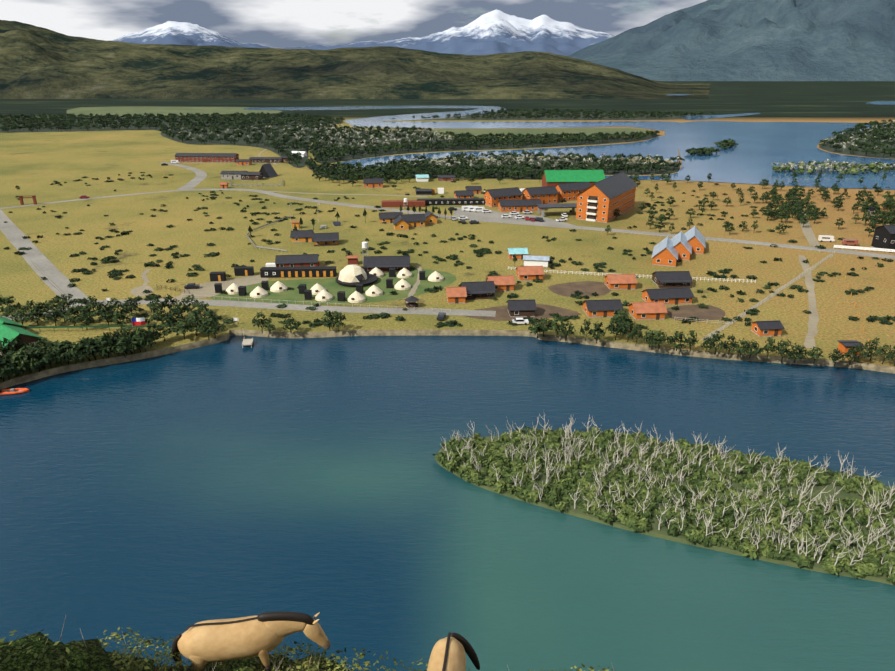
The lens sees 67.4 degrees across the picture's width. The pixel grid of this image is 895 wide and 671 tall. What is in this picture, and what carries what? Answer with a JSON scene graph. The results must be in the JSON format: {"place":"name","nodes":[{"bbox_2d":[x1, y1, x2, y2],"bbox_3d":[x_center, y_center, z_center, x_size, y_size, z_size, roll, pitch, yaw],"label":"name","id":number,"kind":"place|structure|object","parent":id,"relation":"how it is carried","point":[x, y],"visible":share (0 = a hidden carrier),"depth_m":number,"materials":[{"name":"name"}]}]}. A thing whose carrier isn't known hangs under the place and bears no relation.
{"place":"outdoors","nodes":[
{"label":"outdoors","id":0,"kind":"place"},
{"bbox_2d":[0,209,88,305],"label":"road","id":1,"kind":"structure","parent":0,"point":[13,233],"depth_m":243.50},
{"bbox_2d":[117,665,210,670],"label":"hill terrain","id":2,"kind":"structure","parent":0,"point":[181,668],"depth_m":11.72,"materials":[{"name":"green plant"}]},
{"bbox_2d":[0,632,426,670],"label":"hill shrub mounds","id":3,"kind":"object","parent":2,"relation":"on","point":[78,658],"visible":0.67,"depth_m":10.45,"materials":[{"name":"green plant"}]},
{"bbox_2d":[0,627,620,670],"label":"bushes","id":4,"kind":"object","parent":3,"relation":"on","point":[315,667],"visible":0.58,"depth_m":11.73,"materials":[{"name":"green plant"}]},
{"bbox_2d":[427,632,479,670],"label":"horse","id":5,"kind":"object","parent":3,"relation":"on","point":[448,652],"visible":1,"depth_m":11.68,"materials":[{"name":"beige"}]},
{"bbox_2d":[172,611,330,670],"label":"horse","id":6,"kind":"object","parent":2,"relation":"on","point":[201,644],"visible":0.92,"depth_m":11.60,"materials":[{"name":"beige"}]},
{"bbox_2d":[28,616,613,670],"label":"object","id":7,"kind":"object","parent":2,"relation":"on","point":[279,664],"visible":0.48,"depth_m":11.76,"materials":[{"name":"beige"}]},
{"bbox_2d":[0,112,344,167],"bbox_3d":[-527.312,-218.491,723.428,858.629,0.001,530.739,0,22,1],"label":"forest","id":8,"kind":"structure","parent":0,"point":[240,142],"depth_m":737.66,"materials":[{"name":"green plant"}]},
{"bbox_2d":[181,277,267,298],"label":"gravel yard","id":9,"kind":"structure","parent":0,"point":[206,289],"depth_m":217.81,"materials":[{"name":"beige gravel"}]},
{"bbox_2d":[80,298,495,316],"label":"river road","id":10,"kind":"structure","parent":0,"point":[348,309],"depth_m":197.10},
{"bbox_2d":[211,268,455,304],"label":"lawn","id":11,"kind":"structure","parent":0,"point":[332,286],"depth_m":213.03,"materials":[{"name":"green plant"}]},
{"bbox_2d":[250,286,267,297],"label":"bell tent","id":12,"kind":"object","parent":11,"relation":"on","point":[258,292],"visible":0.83,"depth_m":206.82,"materials":[{"name":"fabric"}]},
{"bbox_2d":[315,289,332,301],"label":"bell tent","id":13,"kind":"object","parent":11,"relation":"on","point":[323,295],"visible":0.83,"depth_m":203.66,"materials":[{"name":"fabric"}]},
{"bbox_2d":[335,265,377,285],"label":"dome","id":14,"kind":"structure","parent":11,"relation":"on","point":[351,275],"depth_m":218.19,"materials":[{"name":"fabric"}]},
{"bbox_2d":[347,291,365,302],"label":"bell tent","id":15,"kind":"object","parent":11,"relation":"on","point":[356,297],"visible":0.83,"depth_m":202.31,"materials":[{"name":"fabric"}]},
{"bbox_2d":[0,0,706,48],"label":"sky","id":16,"kind":"structure","parent":0,"point":[281,24],"materials":[{"name":"grey"}]},
{"bbox_2d":[0,20,710,98],"bbox_3d":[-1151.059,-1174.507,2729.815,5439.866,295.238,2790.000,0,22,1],"label":"hills","id":17,"kind":"structure","parent":0,"point":[36,62],"depth_m":1800.87,"materials":[{"name":"green plant"}]},
{"bbox_2d":[109,9,615,55],"bbox_3d":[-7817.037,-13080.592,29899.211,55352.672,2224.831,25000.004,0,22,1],"label":"snowy mountains","id":18,"kind":"structure","parent":0,"point":[496,31],"depth_m":24366.06,"materials":[{"name":"white snow"}]},
{"bbox_2d":[244,106,500,109],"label":"river water","id":19,"kind":"structure","parent":0,"point":[331,108],"depth_m":1171.11,"materials":[{"name":"blue liquid"}]},
{"bbox_2d":[363,178,383,187],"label":"orange house","id":20,"kind":"structure","parent":0,"point":[373,182],"depth_m":393.67,"materials":[{"name":"brown wood"}]},
{"bbox_2d":[363,256,409,272],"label":"building","id":21,"kind":"structure","parent":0,"point":[383,264],"depth_m":233.24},
{"bbox_2d":[0,335,894,670],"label":"river water","id":22,"kind":"structure","parent":0,"point":[168,497],"depth_m":109.58,"materials":[{"name":"blue liquid"}]},
{"bbox_2d":[0,388,29,394],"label":"rib boat","id":23,"kind":"object","parent":22,"relation":"on","point":[12,391],"visible":1,"depth_m":149.30,"materials":[{"name":"orange rubber"}]},
{"bbox_2d":[0,81,894,382],"bbox_3d":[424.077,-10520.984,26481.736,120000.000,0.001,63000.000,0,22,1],"label":"ground","id":24,"kind":"structure","parent":0,"point":[34,163],"depth_m":291.30,"materials":[{"name":"yellow plant"}]},
{"bbox_2d":[0,323,41,354],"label":"green roof house","id":25,"kind":"structure","parent":24,"relation":"on","point":[9,332],"depth_m":166.21,"materials":[{"name":"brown wood"}]},
{"bbox_2d":[0,190,180,208],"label":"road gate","id":26,"kind":"structure","parent":24,"relation":"on","point":[88,198],"depth_m":362.04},
{"bbox_2d":[24,325,183,331],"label":"windbreak fence","id":27,"kind":"object","parent":24,"relation":"on","point":[95,326],"visible":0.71,"depth_m":179.74,"materials":[{"name":"brown"}]},
{"bbox_2d":[0,294,225,381],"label":"bank trees","id":28,"kind":"object","parent":24,"relation":"on","point":[13,360],"visible":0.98,"depth_m":173.57,"materials":[{"name":"green plant"}]},
{"bbox_2d":[67,107,281,115],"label":"meadow grass","id":29,"kind":"structure","parent":24,"relation":"on","point":[132,111],"depth_m":1093.27,"materials":[{"name":"green plant"}]},
{"bbox_2d":[160,162,206,189],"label":"road","id":30,"kind":"structure","parent":24,"relation":"on","point":[201,175],"depth_m":434.75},
{"bbox_2d":[175,153,238,162],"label":"long lodge","id":31,"kind":"structure","parent":24,"relation":"on","point":[209,157],"depth_m":497.72,"materials":[{"name":"red wood"}]},
{"bbox_2d":[210,271,225,280],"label":"cabin","id":32,"kind":"object","parent":24,"relation":"on","point":[218,276],"visible":0.98,"depth_m":221.70,"materials":[{"name":"black metal"}]},
{"bbox_2d":[220,171,247,178],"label":"house","id":33,"kind":"structure","parent":24,"relation":"on","point":[230,175],"depth_m":423.12,"materials":[{"name":"stone"}]},
{"bbox_2d":[234,266,253,275],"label":"cabin","id":34,"kind":"object","parent":24,"relation":"on","point":[244,271],"visible":1,"depth_m":227.50,"materials":[{"name":"black metal"}]},
{"bbox_2d":[169,124,320,140],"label":"trees","id":35,"kind":"object","parent":24,"relation":"on","point":[218,135],"visible":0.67,"depth_m":686.98,"materials":[{"name":"green plant"}]},
{"bbox_2d":[240,172,262,179],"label":"house","id":36,"kind":"structure","parent":24,"relation":"on","point":[251,175],"depth_m":419.71,"materials":[{"name":"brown wood"}]},
{"bbox_2d":[249,157,283,162],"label":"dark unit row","id":37,"kind":"object","parent":24,"relation":"on","point":[267,160],"visible":0.94,"depth_m":495.28,"materials":[{"name":"brown wood"}]},
{"bbox_2d":[259,163,277,177],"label":"dark a-frame","id":38,"kind":"object","parent":24,"relation":"on","point":[267,170],"visible":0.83,"depth_m":429.96,"materials":[{"name":"grey wood"}]},
{"bbox_2d":[275,254,318,266],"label":"building","id":39,"kind":"structure","parent":24,"relation":"on","point":[303,260],"depth_m":235.84,"materials":[{"name":"black"}]},
{"bbox_2d":[260,266,336,277],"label":"container row","id":40,"kind":"object","parent":24,"relation":"on","point":[278,270],"visible":0.88,"depth_m":225.81,"materials":[{"name":"black metal"}]},
{"bbox_2d":[265,271,332,276],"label":"doors and windows","id":41,"kind":"structure","parent":40,"relation":"attached to","point":[303,273],"depth_m":225.76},
{"bbox_2d":[290,230,313,242],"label":"house","id":42,"kind":"structure","parent":24,"relation":"on","point":[297,236],"depth_m":271.22,"materials":[{"name":"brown wood"}]},
{"bbox_2d":[312,232,338,245],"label":"house","id":43,"kind":"structure","parent":24,"relation":"on","point":[325,239],"depth_m":267.48,"materials":[{"name":"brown wood"}]},
{"bbox_2d":[248,205,516,262],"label":"village conifers","id":44,"kind":"object","parent":24,"relation":"on","point":[364,214],"visible":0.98,"depth_m":304.77,"materials":[{"name":"green plant"}]},
{"bbox_2d":[318,124,452,148],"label":"forest trees","id":45,"kind":"object","parent":24,"relation":"on","point":[364,143],"visible":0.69,"depth_m":649.95,"materials":[{"name":"green plant"}]},
{"bbox_2d":[379,212,402,222],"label":"chalet","id":46,"kind":"object","parent":24,"relation":"on","point":[387,217],"visible":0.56,"depth_m":304.93,"materials":[{"name":"yellow wood"}]},
{"bbox_2d":[392,216,409,230],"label":"chalet wing","id":47,"kind":"structure","parent":24,"relation":"on","point":[400,223],"depth_m":291.10,"materials":[{"name":"orange wood"}]},
{"bbox_2d":[382,200,424,206],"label":"building","id":48,"kind":"structure","parent":24,"relation":"on","point":[398,203],"depth_m":339.59,"materials":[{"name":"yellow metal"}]},
{"bbox_2d":[395,213,425,227],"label":"chalet","id":49,"kind":"object","parent":24,"relation":"on","point":[416,220],"visible":0.62,"depth_m":296.76,"materials":[{"name":"yellow wood"}]},
{"bbox_2d":[3,172,894,329],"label":"shrubs","id":50,"kind":"object","parent":24,"relation":"on","point":[114,272],"visible":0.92,"depth_m":238.39,"materials":[{"name":"green plant"}]},
{"bbox_2d":[417,198,484,204],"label":"long building","id":51,"kind":"structure","parent":24,"relation":"on","point":[458,201],"depth_m":344.30,"materials":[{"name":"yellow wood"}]},
{"bbox_2d":[312,165,595,182],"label":"tree line","id":52,"kind":"object","parent":24,"relation":"on","point":[343,176],"visible":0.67,"depth_m":423.34,"materials":[{"name":"green plant"}]},
{"bbox_2d":[445,287,466,303],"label":"cabin","id":53,"kind":"object","parent":24,"relation":"on","point":[455,295],"visible":1,"depth_m":201.26,"materials":[{"name":"orange wood"}]},
{"bbox_2d":[453,190,473,197],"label":"house","id":54,"kind":"structure","parent":24,"relation":"on","point":[464,194],"depth_m":359.41,"materials":[{"name":"orange wood"}]},
{"bbox_2d":[460,281,495,299],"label":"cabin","id":55,"kind":"object","parent":24,"relation":"on","point":[482,289],"visible":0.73,"depth_m":206.30,"materials":[{"name":"brown wood"}]},
{"bbox_2d":[308,123,659,161],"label":"forest trees","id":56,"kind":"object","parent":24,"relation":"on","point":[466,138],"visible":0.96,"depth_m":618.00,"materials":[{"name":"green plant"}]},
{"bbox_2d":[312,127,659,163],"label":"forest floor","id":57,"kind":"structure","parent":24,"relation":"on","point":[448,148],"depth_m":606.07,"materials":[{"name":"green plant"}]},
{"bbox_2d":[345,171,637,186],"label":"trees","id":58,"kind":"object","parent":24,"relation":"on","point":[471,179],"visible":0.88,"depth_m":405.49,"materials":[{"name":"green plant"}]},
{"bbox_2d":[304,150,684,179],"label":"forest trees","id":59,"kind":"object","parent":24,"relation":"on","point":[394,163],"visible":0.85,"depth_m":455.15,"materials":[{"name":"green plant"}]},
{"bbox_2d":[486,275,515,290],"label":"cabin","id":60,"kind":"object","parent":24,"relation":"on","point":[504,283],"visible":0.81,"depth_m":212.32,"materials":[{"name":"orange wood"}]},
{"bbox_2d":[483,187,522,206],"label":"hotel block","id":61,"kind":"structure","parent":24,"relation":"on","point":[492,197],"depth_m":341.02,"materials":[{"name":"orange wood"}]},
{"bbox_2d":[454,207,575,228],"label":"parking lot","id":62,"kind":"structure","parent":24,"relation":"on","point":[493,216],"depth_m":312.08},
{"bbox_2d":[506,248,527,259],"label":"teal cabin","id":63,"kind":"object","parent":24,"relation":"on","point":[518,252],"visible":0.88,"depth_m":246.90,"materials":[{"name":"orange wood"}]},
{"bbox_2d":[497,199,541,211],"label":"hotel block","id":64,"kind":"structure","parent":24,"relation":"on","point":[519,205],"depth_m":328.74,"materials":[{"name":"orange wood"}]},
{"bbox_2d":[462,304,580,320],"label":"soil patch","id":65,"kind":"object","parent":24,"relation":"on","point":[542,311],"visible":0.63,"depth_m":193.94,"materials":[{"name":"brown soil"}]},
{"bbox_2d":[506,299,536,316],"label":"cabin","id":66,"kind":"object","parent":65,"relation":"on","point":[523,308],"visible":0.98,"depth_m":190.22,"materials":[{"name":"brown wood"}]},
{"bbox_2d":[515,266,544,280],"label":"cabin","id":67,"kind":"object","parent":24,"relation":"on","point":[527,273],"visible":0.98,"depth_m":222.54,"materials":[{"name":"orange wood"}]},
{"bbox_2d":[521,186,558,203],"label":"hotel block","id":68,"kind":"structure","parent":24,"relation":"on","point":[547,194],"depth_m":346.13,"materials":[{"name":"orange wood"}]},
{"bbox_2d":[431,128,649,135],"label":"grass field","id":69,"kind":"structure","parent":24,"relation":"on","point":[586,131],"depth_m":737.21,"materials":[{"name":"green plant"}]},
{"bbox_2d":[409,152,679,169],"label":"trees","id":70,"kind":"object","parent":24,"relation":"on","point":[493,159],"visible":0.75,"depth_m":480.76,"materials":[{"name":"green plant"}]},
{"bbox_2d":[391,107,717,119],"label":"forest trees","id":71,"kind":"object","parent":24,"relation":"on","point":[585,114],"visible":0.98,"depth_m":951.58,"materials":[{"name":"green plant"}]},
{"bbox_2d":[536,203,576,216],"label":"entrance canopy","id":72,"kind":"object","parent":24,"relation":"on","point":[573,206],"visible":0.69,"depth_m":320.14,"materials":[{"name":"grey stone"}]},
{"bbox_2d":[555,182,590,201],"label":"hotel block","id":73,"kind":"structure","parent":24,"relation":"on","point":[568,191],"depth_m":354.17,"materials":[{"name":"orange wood"}]},
{"bbox_2d":[252,309,894,366],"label":"bank trees","id":74,"kind":"object","parent":24,"relation":"on","point":[767,347],"visible":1,"depth_m":166.06,"materials":[{"name":"green plant"}]},
{"bbox_2d":[548,281,610,296],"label":"soil patch","id":75,"kind":"object","parent":24,"relation":"on","point":[588,288],"visible":0.78,"depth_m":214.95,"materials":[{"name":"brown soil"}]},
{"bbox_2d":[581,299,623,317],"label":"cabin","id":76,"kind":"object","parent":24,"relation":"on","point":[600,308],"visible":0.85,"depth_m":190.20,"materials":[{"name":"orange wood"}]},
{"bbox_2d":[576,172,637,222],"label":"hotel tower","id":77,"kind":"structure","parent":24,"relation":"on","point":[601,200],"depth_m":308.84,"materials":[{"name":"orange wood"}]},
{"bbox_2d":[604,274,637,289],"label":"cabin","id":78,"kind":"object","parent":24,"relation":"on","point":[621,282],"visible":0.98,"depth_m":213.75,"materials":[{"name":"orange wood"}]},
{"bbox_2d":[628,302,667,319],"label":"cabin","id":79,"kind":"object","parent":24,"relation":"on","point":[647,310],"visible":0.96,"depth_m":188.25,"materials":[{"name":"orange wood"}]},
{"bbox_2d":[651,236,678,266],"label":"house","id":80,"kind":"structure","parent":24,"relation":"on","point":[665,252],"depth_m":239.15,"materials":[{"name":"orange wood"}]},
{"bbox_2d":[641,287,694,304],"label":"cabin","id":81,"kind":"object","parent":24,"relation":"on","point":[673,296],"visible":0.98,"depth_m":200.32,"materials":[{"name":"orange wood"}]},
{"bbox_2d":[652,271,692,287],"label":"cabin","id":82,"kind":"object","parent":24,"relation":"on","point":[671,279],"visible":1,"depth_m":216.86,"materials":[{"name":"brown wood"}]},
{"bbox_2d":[671,232,691,260],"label":"house","id":83,"kind":"structure","parent":24,"relation":"on","point":[682,246],"depth_m":246.31,"materials":[{"name":"orange wood"}]},
{"bbox_2d":[684,226,705,253],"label":"cabin","id":84,"kind":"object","parent":24,"relation":"on","point":[695,238],"visible":0.6,"depth_m":254.67,"materials":[{"name":"orange wood"}]},
{"bbox_2d":[666,305,725,320],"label":"soil patch","id":85,"kind":"object","parent":24,"relation":"on","point":[710,312],"visible":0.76,"depth_m":193.94,"materials":[{"name":"brown soil"}]},
{"bbox_2d":[685,147,720,155],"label":"isle trees","id":86,"kind":"object","parent":24,"relation":"on","point":[703,150],"visible":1,"depth_m":542.23,"materials":[{"name":"green plant"}]},
{"bbox_2d":[605,171,894,236],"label":"plain trees","id":87,"kind":"object","parent":24,"relation":"on","point":[662,217],"visible":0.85,"depth_m":330.32,"materials":[{"name":"green plant"}]},
{"bbox_2d":[750,320,784,336],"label":"cabin","id":88,"kind":"object","parent":24,"relation":"on","point":[767,328],"visible":1,"depth_m":176.48,"materials":[{"name":"orange wood"}]},
{"bbox_2d":[792,200,819,245],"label":"dirt road","id":89,"kind":"structure","parent":24,"relation":"on","point":[808,233],"depth_m":285.92,"materials":[{"name":"beige soil"}]},
{"bbox_2d":[764,185,894,225],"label":"grove","id":90,"kind":"object","parent":24,"relation":"on","point":[789,195],"visible":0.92,"depth_m":323.51,"materials":[{"name":"green plant"}]},
{"bbox_2d":[770,159,894,174],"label":"trees","id":91,"kind":"object","parent":24,"relation":"on","point":[870,166],"visible":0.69,"depth_m":452.07,"materials":[{"name":"green plant"}]},
{"bbox_2d":[837,340,863,356],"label":"cabin","id":92,"kind":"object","parent":24,"relation":"on","point":[844,346],"depth_m":164.44,"materials":[{"name":"orange wood"}]},
{"bbox_2d":[819,119,894,156],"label":"peninsula forest trees","id":93,"kind":"object","parent":24,"relation":"on","point":[877,132],"visible":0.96,"depth_m":630.82,"materials":[{"name":"green plant"}]},
{"bbox_2d":[833,245,894,251],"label":"white fence","id":94,"kind":"object","parent":24,"relation":"on","point":[864,248],"visible":1,"depth_m":258.88,"materials":[{"name":"white wood"}]},
{"bbox_2d":[0,329,894,389],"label":"river bank","id":95,"kind":"structure","parent":0,"point":[206,342],"depth_m":171.20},
{"bbox_2d":[341,136,678,166],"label":"river water","id":96,"kind":"structure","parent":0,"point":[665,147],"depth_m":561.47,"materials":[{"name":"blue liquid"}]},
{"bbox_2d":[344,108,679,130],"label":"river water","id":97,"kind":"structure","parent":0,"point":[652,125],"depth_m":839.66,"materials":[{"name":"blue liquid"}]},
{"bbox_2d":[523,255,549,267],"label":"house","id":98,"kind":"structure","parent":0,"point":[530,260],"depth_m":237.57,"materials":[{"name":"white"}]},
{"bbox_2d":[181,189,894,258],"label":"road","id":99,"kind":"structure","parent":0,"point":[622,231],"depth_m":291.12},
{"bbox_2d":[405,111,690,120],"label":"trees","id":100,"kind":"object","parent":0,"point":[580,118],"depth_m":923.94,"materials":[{"name":"green plant"}]},
{"bbox_2d":[541,170,605,186],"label":"green hotel barn","id":101,"kind":"structure","parent":0,"point":[554,177],"depth_m":382.39,"materials":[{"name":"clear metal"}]},
{"bbox_2d":[437,434,894,584],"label":"island terrain","id":102,"kind":"structure","parent":0,"point":[654,531],"depth_m":109.84,"materials":[{"name":"green plant"}]},
{"bbox_2d":[433,426,894,584],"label":"island shrubs","id":103,"kind":"object","parent":102,"relation":"on","point":[507,470],"visible":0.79,"depth_m":112.68,"materials":[{"name":"green plant"}]},
{"bbox_2d":[442,413,894,576],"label":"bare trees","id":104,"kind":"object","parent":102,"relation":"on","point":[719,448],"visible":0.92,"depth_m":111.94,"materials":[{"name":"beige wood"}]},
{"bbox_2d":[680,113,759,119],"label":"inlet water","id":105,"kind":"structure","parent":0,"point":[698,117],"depth_m":957.57,"materials":[{"name":"blue liquid"}]},
{"bbox_2d":[568,0,894,80],"bbox_3d":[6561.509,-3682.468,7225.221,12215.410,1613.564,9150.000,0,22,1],"label":"mountain terrain","id":106,"kind":"structure","parent":0,"point":[780,40],"depth_m":3981.09,"materials":[{"name":"grey stone"}]},
{"bbox_2d":[606,121,894,189],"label":"lake water","id":107,"kind":"structure","parent":0,"point":[756,152],"depth_m":535.89,"materials":[{"name":"blue liquid"}]},
{"bbox_2d":[701,254,833,339],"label":"footpath","id":108,"kind":"structure","parent":0,"point":[774,293],"depth_m":207.45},
{"bbox_2d":[799,255,818,348],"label":"dirt path","id":109,"kind":"structure","parent":0,"point":[813,321],"depth_m":197.13,"materials":[{"name":"beige soil"}]},
{"bbox_2d":[819,125,894,158],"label":"forest floor","id":110,"kind":"structure","parent":0,"point":[827,147],"depth_m":583.75,"materials":[{"name":"green plant"}]},
{"bbox_2d":[871,225,894,251],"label":"dark house","id":111,"kind":"structure","parent":0,"point":[884,236],"depth_m":257.57,"materials":[{"name":"black wood"}]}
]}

